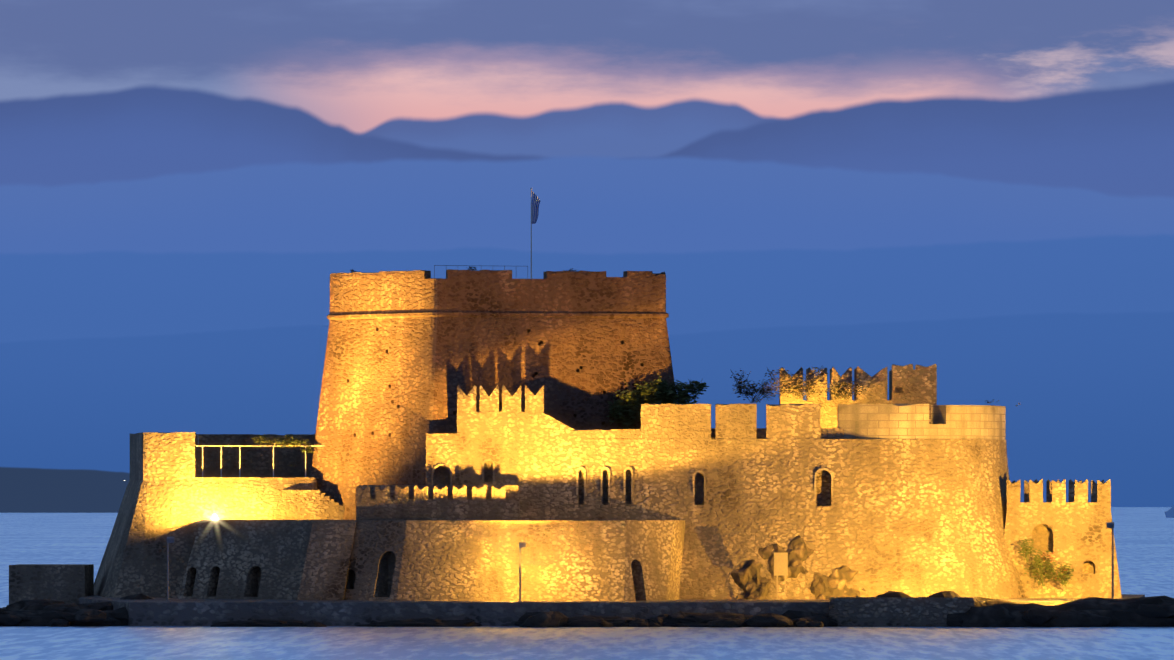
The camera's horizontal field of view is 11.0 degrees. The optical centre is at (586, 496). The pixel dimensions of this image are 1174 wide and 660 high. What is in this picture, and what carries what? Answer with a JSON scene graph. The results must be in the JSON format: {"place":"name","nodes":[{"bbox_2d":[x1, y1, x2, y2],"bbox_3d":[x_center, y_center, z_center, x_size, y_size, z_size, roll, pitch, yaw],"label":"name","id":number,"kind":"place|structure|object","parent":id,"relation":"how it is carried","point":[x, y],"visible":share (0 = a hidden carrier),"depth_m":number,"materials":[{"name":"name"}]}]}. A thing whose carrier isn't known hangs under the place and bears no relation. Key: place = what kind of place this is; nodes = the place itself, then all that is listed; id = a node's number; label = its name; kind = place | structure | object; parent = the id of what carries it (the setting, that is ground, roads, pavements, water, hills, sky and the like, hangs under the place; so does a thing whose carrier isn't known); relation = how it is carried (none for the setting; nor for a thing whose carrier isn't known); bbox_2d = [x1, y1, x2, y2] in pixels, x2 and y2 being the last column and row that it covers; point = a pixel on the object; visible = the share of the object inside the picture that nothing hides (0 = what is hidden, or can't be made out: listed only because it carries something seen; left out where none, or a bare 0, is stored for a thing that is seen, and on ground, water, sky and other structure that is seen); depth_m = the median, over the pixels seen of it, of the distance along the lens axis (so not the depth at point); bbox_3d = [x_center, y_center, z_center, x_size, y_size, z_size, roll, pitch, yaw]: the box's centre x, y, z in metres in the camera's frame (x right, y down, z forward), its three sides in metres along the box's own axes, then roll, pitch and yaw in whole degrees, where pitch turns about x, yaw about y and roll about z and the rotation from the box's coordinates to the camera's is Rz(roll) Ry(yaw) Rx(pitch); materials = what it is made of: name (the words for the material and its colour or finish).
{"place":"outdoors","nodes":[
{"label":"outdoors","id":0,"kind":"place"},
{"bbox_2d":[0,467,129,512],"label":"hill","id":1,"kind":"structure","parent":0,"point":[30,490],"depth_m":3953.73,"materials":[{"name":"blue"}]},
{"bbox_2d":[356,485,519,519],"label":"parapet wall","id":2,"kind":"structure","parent":0,"point":[437,502],"depth_m":505.28,"materials":[{"name":"stone"}]},
{"bbox_2d":[0,86,1133,196],"bbox_3d":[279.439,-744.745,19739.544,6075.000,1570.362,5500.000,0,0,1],"label":"mount","id":3,"kind":"object","parent":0,"point":[139,133],"visible":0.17,"depth_m":21867.69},
{"bbox_2d":[357,99,780,157],"bbox_3d":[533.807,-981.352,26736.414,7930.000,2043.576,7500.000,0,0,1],"label":"mount","id":4,"kind":"object","parent":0,"point":[618,129],"visible":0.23,"depth_m":29917.60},
{"bbox_2d":[0,156,1173,254],"bbox_3d":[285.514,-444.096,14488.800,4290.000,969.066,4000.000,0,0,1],"label":"mount","id":5,"kind":"object","parent":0,"point":[605,205],"visible":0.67,"depth_m":15861.98,"materials":[{"name":"blue"}]},
{"bbox_2d":[0,312,1173,506],"bbox_3d":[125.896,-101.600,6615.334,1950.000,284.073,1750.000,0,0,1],"label":"mount","id":6,"kind":"object","parent":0,"point":[1092,394],"visible":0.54,"depth_m":6929.72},
{"bbox_2d":[0,234,1173,342],"bbox_3d":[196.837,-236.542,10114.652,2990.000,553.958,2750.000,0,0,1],"label":"mount","id":7,"kind":"object","parent":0,"point":[61,296],"visible":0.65,"depth_m":11021.54,"materials":[{"name":"blue"}]},
{"bbox_2d":[0,507,1173,659],"bbox_3d":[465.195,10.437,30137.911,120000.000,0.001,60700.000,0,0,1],"label":"water","id":8,"kind":"structure","parent":0,"point":[1144,540],"depth_m":448.82,"materials":[{"name":"blue liquid"}]},
{"bbox_2d":[0,614,21,625],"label":"shore rock","id":9,"kind":"object","parent":8,"relation":"in","point":[9,620],"visible":0.83,"depth_m":490.66,"materials":[{"name":"grey stone"}]},
{"bbox_2d":[6,599,65,610],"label":"shore rock","id":10,"kind":"object","parent":8,"relation":"in","point":[22,605],"visible":0.21,"depth_m":494.05,"materials":[{"name":"grey stone"}]},
{"bbox_2d":[46,619,69,626],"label":"shore rock","id":11,"kind":"object","parent":8,"relation":"in","point":[58,623],"visible":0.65,"depth_m":489.70,"materials":[{"name":"grey stone"}]},
{"bbox_2d":[1,607,127,625],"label":"shore ledge","id":12,"kind":"object","parent":8,"relation":"in","point":[37,617],"visible":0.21,"depth_m":491.33,"materials":[{"name":"grey stone"}]},
{"bbox_2d":[73,609,106,621],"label":"shore rock","id":13,"kind":"object","parent":8,"relation":"on","point":[88,615],"visible":1,"depth_m":488.94,"materials":[{"name":"grey stone"}]},
{"bbox_2d":[211,619,303,626],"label":"shore ledge","id":14,"kind":"object","parent":8,"relation":"in","point":[269,623],"visible":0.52,"depth_m":489.56,"materials":[{"name":"grey stone"}]},
{"bbox_2d":[301,620,326,626],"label":"shore rock","id":15,"kind":"object","parent":8,"relation":"in","point":[311,623],"visible":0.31,"depth_m":489.28,"materials":[{"name":"grey stone"}]},
{"bbox_2d":[359,618,481,626],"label":"shore ledge","id":16,"kind":"object","parent":8,"relation":"in","point":[424,622],"visible":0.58,"depth_m":489.34,"materials":[{"name":"grey stone"}]},
{"bbox_2d":[514,621,522,625],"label":"shore rock","id":17,"kind":"object","parent":8,"relation":"on","point":[517,623],"visible":0.27,"depth_m":487.43,"materials":[{"name":"grey stone"}]},
{"bbox_2d":[519,611,568,627],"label":"shore rock","id":18,"kind":"object","parent":8,"relation":"in","point":[545,619],"visible":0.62,"depth_m":486.80,"materials":[{"name":"grey stone"}]},
{"bbox_2d":[566,615,612,626],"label":"shore rock","id":19,"kind":"object","parent":8,"relation":"in","point":[589,621],"visible":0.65,"depth_m":487.50,"materials":[{"name":"grey stone"}]},
{"bbox_2d":[600,616,647,626],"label":"shore ledge","id":20,"kind":"object","parent":8,"relation":"in","point":[616,621],"visible":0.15,"depth_m":488.95,"materials":[{"name":"grey stone"}]},
{"bbox_2d":[627,619,648,626],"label":"shore rock","id":21,"kind":"object","parent":8,"relation":"in","point":[638,623],"visible":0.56,"depth_m":488.20,"materials":[{"name":"grey stone"}]},
{"bbox_2d":[648,621,661,626],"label":"shore rock","id":22,"kind":"object","parent":8,"relation":"in","point":[652,624],"visible":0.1,"depth_m":488.44,"materials":[{"name":"grey stone"}]},
{"bbox_2d":[649,617,662,625],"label":"shore rock","id":23,"kind":"object","parent":8,"relation":"in","point":[657,620],"visible":0.54,"depth_m":488.74,"materials":[{"name":"grey stone"}]},
{"bbox_2d":[662,611,696,626],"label":"shore rock","id":24,"kind":"object","parent":8,"relation":"in","point":[675,618],"visible":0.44,"depth_m":489.22,"materials":[{"name":"grey stone"}]},
{"bbox_2d":[671,623,688,626],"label":"shore rock","id":25,"kind":"object","parent":8,"relation":"in","point":[680,625],"visible":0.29,"depth_m":488.19,"materials":[{"name":"grey stone"}]},
{"bbox_2d":[665,612,751,626],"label":"shore ledge","id":26,"kind":"object","parent":8,"relation":"in","point":[702,620],"visible":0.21,"depth_m":488.81,"materials":[{"name":"grey stone"}]},
{"bbox_2d":[706,617,743,626],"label":"shore rock","id":27,"kind":"object","parent":8,"relation":"in","point":[731,622],"visible":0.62,"depth_m":486.54,"materials":[{"name":"grey stone"}]},
{"bbox_2d":[795,620,808,626],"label":"shore rock","id":28,"kind":"object","parent":8,"relation":"in","point":[802,623],"visible":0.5,"depth_m":487.54,"materials":[{"name":"grey stone"}]},
{"bbox_2d":[782,610,828,618],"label":"shore rock","id":29,"kind":"object","parent":8,"relation":"in","point":[790,614],"visible":0.33,"depth_m":490.08,"materials":[{"name":"grey stone"}]},
{"bbox_2d":[791,615,828,626],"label":"shore rock","id":30,"kind":"object","parent":8,"relation":"in","point":[824,620],"visible":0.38,"depth_m":488.69,"materials":[{"name":"grey stone"}]},
{"bbox_2d":[808,621,823,626],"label":"shore rock","id":31,"kind":"object","parent":8,"relation":"in","point":[815,624],"visible":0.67,"depth_m":487.24,"materials":[{"name":"grey stone"}]},
{"bbox_2d":[827,617,837,626],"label":"shore rock","id":32,"kind":"object","parent":8,"relation":"in","point":[832,622],"visible":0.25,"depth_m":489.30,"materials":[{"name":"grey stone"}]},
{"bbox_2d":[877,591,911,597],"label":"rock","id":33,"kind":"object","parent":8,"relation":"in","point":[891,594],"visible":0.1,"depth_m":491.07,"materials":[{"name":"stone"}]},
{"bbox_2d":[927,591,960,597],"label":"rock","id":34,"kind":"object","parent":8,"relation":"in","point":[947,594],"visible":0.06,"depth_m":491.06,"materials":[{"name":"stone"}]},
{"bbox_2d":[964,597,983,606],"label":"rock","id":35,"kind":"object","parent":8,"relation":"in","point":[978,604],"visible":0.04,"depth_m":491.05,"materials":[{"name":"brown stone"}]},
{"bbox_2d":[946,604,1033,626],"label":"shore ledge","id":36,"kind":"object","parent":8,"relation":"in","point":[1000,615],"visible":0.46,"depth_m":488.29,"materials":[{"name":"grey stone"}]},
{"bbox_2d":[1022,607,1052,623],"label":"shore rock","id":37,"kind":"object","parent":8,"relation":"on","point":[1038,615],"visible":1,"depth_m":487.28,"materials":[{"name":"grey stone"}]},
{"bbox_2d":[1002,599,1113,626],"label":"shore ledge","id":38,"kind":"object","parent":8,"relation":"in","point":[1081,605],"visible":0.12,"depth_m":489.93,"materials":[{"name":"grey stone"}]},
{"bbox_2d":[1033,610,1110,626],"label":"shore rock","id":39,"kind":"object","parent":8,"relation":"in","point":[1069,618],"visible":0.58,"depth_m":487.89,"materials":[{"name":"grey stone"}]},
{"bbox_2d":[1083,596,1173,626],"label":"shore ledge","id":40,"kind":"object","parent":8,"relation":"in","point":[1125,612],"visible":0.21,"depth_m":489.77,"materials":[{"name":"grey stone"}]},
{"bbox_2d":[1137,601,1173,617],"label":"shore rock","id":41,"kind":"object","parent":8,"relation":"on","point":[1164,609],"visible":0.77,"depth_m":489.09,"materials":[{"name":"grey stone"}]},
{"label":"shore rock","id":42,"kind":"object","parent":8,"relation":"in","visible":0},
{"bbox_2d":[744,613,792,626],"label":"shore rock","id":43,"kind":"object","parent":42,"relation":"on","point":[768,620],"visible":0.9,"depth_m":487.19,"materials":[{"name":"grey stone"}]},
{"bbox_2d":[0,0,1173,133],"label":"sky","id":44,"kind":"structure","parent":0,"point":[358,66],"materials":[{"name":"blue"}]},
{"bbox_2d":[79,594,1144,625],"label":"quay","id":45,"kind":"structure","parent":0,"point":[176,612],"depth_m":491.85,"materials":[{"name":"stone"}]},
{"bbox_2d":[9,564,93,604],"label":"wall","id":46,"kind":"structure","parent":45,"relation":"on","point":[69,583],"depth_m":520.28,"materials":[{"name":"stone"}]},
{"bbox_2d":[25,603,89,609],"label":"shore rock","id":47,"kind":"object","parent":45,"relation":"on","point":[42,606],"visible":0.19,"depth_m":493.38,"materials":[{"name":"grey stone"}]},
{"bbox_2d":[82,601,112,610],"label":"shore rock","id":48,"kind":"object","parent":45,"relation":"on","point":[104,606],"visible":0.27,"depth_m":498.25,"materials":[{"name":"grey stone"}]},
{"bbox_2d":[105,606,128,624],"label":"shore rock","id":49,"kind":"object","parent":45,"relation":"on","point":[121,614],"visible":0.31,"depth_m":492.61,"materials":[{"name":"grey stone"}]},
{"bbox_2d":[120,593,151,599],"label":"shore rock","id":50,"kind":"object","parent":45,"relation":"on","point":[140,596],"visible":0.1,"depth_m":505.65,"materials":[{"name":"grey stone"}]},
{"bbox_2d":[166,537,174,601],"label":"lamp post","id":51,"kind":"object","parent":45,"relation":"on","point":[170,539],"visible":1,"depth_m":494.02,"materials":[{"name":"grey metal"}]},
{"bbox_2d":[94,432,316,597],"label":"bastion","id":52,"kind":"object","parent":45,"relation":"on","point":[170,491],"visible":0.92,"depth_m":518.71,"materials":[{"name":"stone"}]},
{"bbox_2d":[196,445,323,476],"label":"pergola","id":53,"kind":"object","parent":52,"relation":"on","point":[239,456],"visible":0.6,"depth_m":520.62,"materials":[{"name":"white paint"}]},
{"bbox_2d":[250,434,313,454],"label":"pergola vine","id":54,"kind":"object","parent":53,"relation":"on","point":[282,442],"visible":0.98,"depth_m":520.83,"materials":[{"name":"green plant"}]},
{"bbox_2d":[297,520,356,599],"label":"buttress","id":55,"kind":"structure","parent":45,"relation":"on","point":[325,574],"depth_m":503.01,"materials":[{"name":"stone"}]},
{"bbox_2d":[177,520,684,600],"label":"fortress wall","id":56,"kind":"structure","parent":45,"relation":"on","point":[478,560],"depth_m":500.24,"materials":[{"name":"stone"}]},
{"bbox_2d":[280,490,344,519],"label":"stairs","id":57,"kind":"structure","parent":56,"relation":"on","point":[307,505],"depth_m":517.93,"materials":[{"name":"stone"}]},
{"bbox_2d":[310,269,676,519],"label":"tower","id":58,"kind":"structure","parent":56,"relation":"on","point":[407,353],"depth_m":515.11,"materials":[{"name":"stone"}]},
{"bbox_2d":[434,265,504,278],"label":"railing","id":59,"kind":"object","parent":58,"relation":"on","point":[452,265],"visible":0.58,"depth_m":514.18,"materials":[{"name":"metal"}]},
{"bbox_2d":[530,188,531,278],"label":"flag pole","id":60,"kind":"object","parent":58,"relation":"on","point":[531,233],"visible":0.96,"depth_m":525.59,"materials":[{"name":"grey metal"}]},
{"bbox_2d":[532,191,539,223],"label":"flag","id":61,"kind":"object","parent":60,"relation":"attached to","point":[535,204],"visible":0.98,"depth_m":525.66,"materials":[{"name":"fabric"}]},
{"bbox_2d":[606,376,709,428],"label":"tree","id":62,"kind":"object","parent":58,"relation":"attached to","point":[661,394],"visible":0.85,"depth_m":514.45,"materials":[{"name":"green plant"}]},
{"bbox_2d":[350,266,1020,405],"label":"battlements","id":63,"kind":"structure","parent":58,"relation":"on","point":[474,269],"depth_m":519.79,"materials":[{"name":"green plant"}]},
{"bbox_2d":[518,542,526,601],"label":"lamp post","id":64,"kind":"object","parent":45,"relation":"on","point":[522,544],"visible":1,"depth_m":493.08,"materials":[{"name":"grey metal"}]},
{"bbox_2d":[426,439,1025,598],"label":"curtain wall","id":65,"kind":"structure","parent":45,"relation":"on","point":[918,517],"depth_m":509.03,"materials":[{"name":"stone"}]},
{"bbox_2d":[426,412,543,438],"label":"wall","id":66,"kind":"structure","parent":65,"relation":"on","point":[500,425],"depth_m":509.72,"materials":[{"name":"stone"}]},
{"bbox_2d":[457,385,543,411],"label":"battlements","id":67,"kind":"object","parent":66,"relation":"on","point":[510,403],"depth_m":509.72,"materials":[{"name":"stone"}]},
{"bbox_2d":[544,429,639,438],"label":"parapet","id":68,"kind":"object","parent":65,"relation":"on","point":[592,434],"visible":0.88,"depth_m":509.60,"materials":[{"name":"stone"}]},
{"bbox_2d":[544,413,574,429],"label":"wall","id":69,"kind":"structure","parent":68,"relation":"on","point":[550,422],"depth_m":509.66,"materials":[{"name":"stone"}]},
{"bbox_2d":[640,404,843,438],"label":"straight merlons","id":70,"kind":"object","parent":65,"relation":"on","point":[732,421],"visible":1,"depth_m":509.44,"materials":[{"name":"stone"}]},
{"bbox_2d":[838,404,945,438],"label":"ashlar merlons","id":71,"kind":"object","parent":65,"relation":"on","point":[883,421],"visible":0.9,"depth_m":509.43,"materials":[{"name":"stone"}]},
{"bbox_2d":[931,405,1005,439],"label":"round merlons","id":72,"kind":"object","parent":65,"relation":"on","point":[974,421],"visible":0.6,"depth_m":511.97,"materials":[{"name":"stone"}]},
{"bbox_2d":[731,559,770,599],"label":"outcrop rock","id":73,"kind":"object","parent":45,"relation":"on","point":[751,582],"visible":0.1,"depth_m":506.38,"materials":[{"name":"brown stone"}]},
{"bbox_2d":[774,553,787,599],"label":"sign board","id":74,"kind":"object","parent":45,"relation":"on","point":[780,564],"visible":1,"depth_m":503.31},
{"bbox_2d":[758,535,813,580],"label":"outcrop rock","id":75,"kind":"object","parent":45,"relation":"on","point":[799,552],"visible":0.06,"depth_m":507.18,"materials":[{"name":"beige stone"}]},
{"bbox_2d":[810,565,865,599],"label":"outcrop rock","id":76,"kind":"object","parent":45,"relation":"on","point":[824,587],"visible":0.08,"depth_m":506.22,"materials":[{"name":"beige stone"}]},
{"bbox_2d":[828,597,976,626],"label":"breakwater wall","id":77,"kind":"structure","parent":45,"relation":"on","point":[887,612],"depth_m":489.81,"materials":[{"name":"stone"}]},
{"bbox_2d":[977,597,993,600],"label":"shore rock","id":78,"kind":"object","parent":45,"relation":"on","point":[981,599],"depth_m":499.83,"materials":[{"name":"brown stone"}]},
{"bbox_2d":[983,599,1012,605],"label":"shore rock","id":79,"kind":"object","parent":45,"relation":"on","point":[992,602],"visible":0.23,"depth_m":493.15,"materials":[{"name":"beige stone"}]},
{"bbox_2d":[1004,502,1121,597],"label":"fortress wall","id":80,"kind":"structure","parent":45,"relation":"on","point":[1079,534],"depth_m":512.62,"materials":[{"name":"stone"}]},
{"bbox_2d":[1017,539,1075,586],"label":"bush","id":81,"kind":"object","parent":80,"relation":"attached to","point":[1036,559],"visible":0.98,"depth_m":511.24,"materials":[{"name":"green plant"}]},
{"bbox_2d":[1040,548,1067,579],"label":"bush flowers","id":82,"kind":"object","parent":81,"relation":"on","point":[1051,561],"visible":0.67,"depth_m":511.05,"materials":[{"name":"yellow plant"}]},
{"bbox_2d":[1006,479,1110,501],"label":"tower merlons","id":83,"kind":"object","parent":80,"relation":"on","point":[1078,491],"visible":0.81,"depth_m":512.97,"materials":[{"name":"stone"}]},
{"bbox_2d":[1106,522,1113,598],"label":"lamp post","id":84,"kind":"object","parent":45,"relation":"on","point":[1109,524],"visible":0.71,"depth_m":494.82,"materials":[{"name":"metal"}]},
{"bbox_2d":[779,370,936,427],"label":"wall","id":85,"kind":"structure","parent":0,"point":[912,386],"depth_m":518.14,"materials":[{"name":"stone"}]},
{"bbox_2d":[779,364,936,400],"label":"merlons","id":86,"kind":"object","parent":85,"relation":"on","point":[875,385],"visible":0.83,"depth_m":518.21,"materials":[{"name":"stone"}]},
{"bbox_2d":[730,365,866,402],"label":"shrubs","id":87,"kind":"object","parent":86,"relation":"attached to","point":[764,390],"visible":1,"depth_m":515.68,"materials":[{"name":"green plant"}]},
{"bbox_2d":[616,81,1173,196],"bbox_3d":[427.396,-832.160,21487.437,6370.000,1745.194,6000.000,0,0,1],"label":"mount","id":88,"kind":"object","parent":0,"point":[1117,141],"visible":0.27,"depth_m":23701.92,"materials":[{"name":"blue"}]},
{"bbox_2d":[1165,505,1173,517],"bbox_3d":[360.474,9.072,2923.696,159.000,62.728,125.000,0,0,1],"label":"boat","id":89,"kind":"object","parent":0,"point":[1169,513],"depth_m":2979.18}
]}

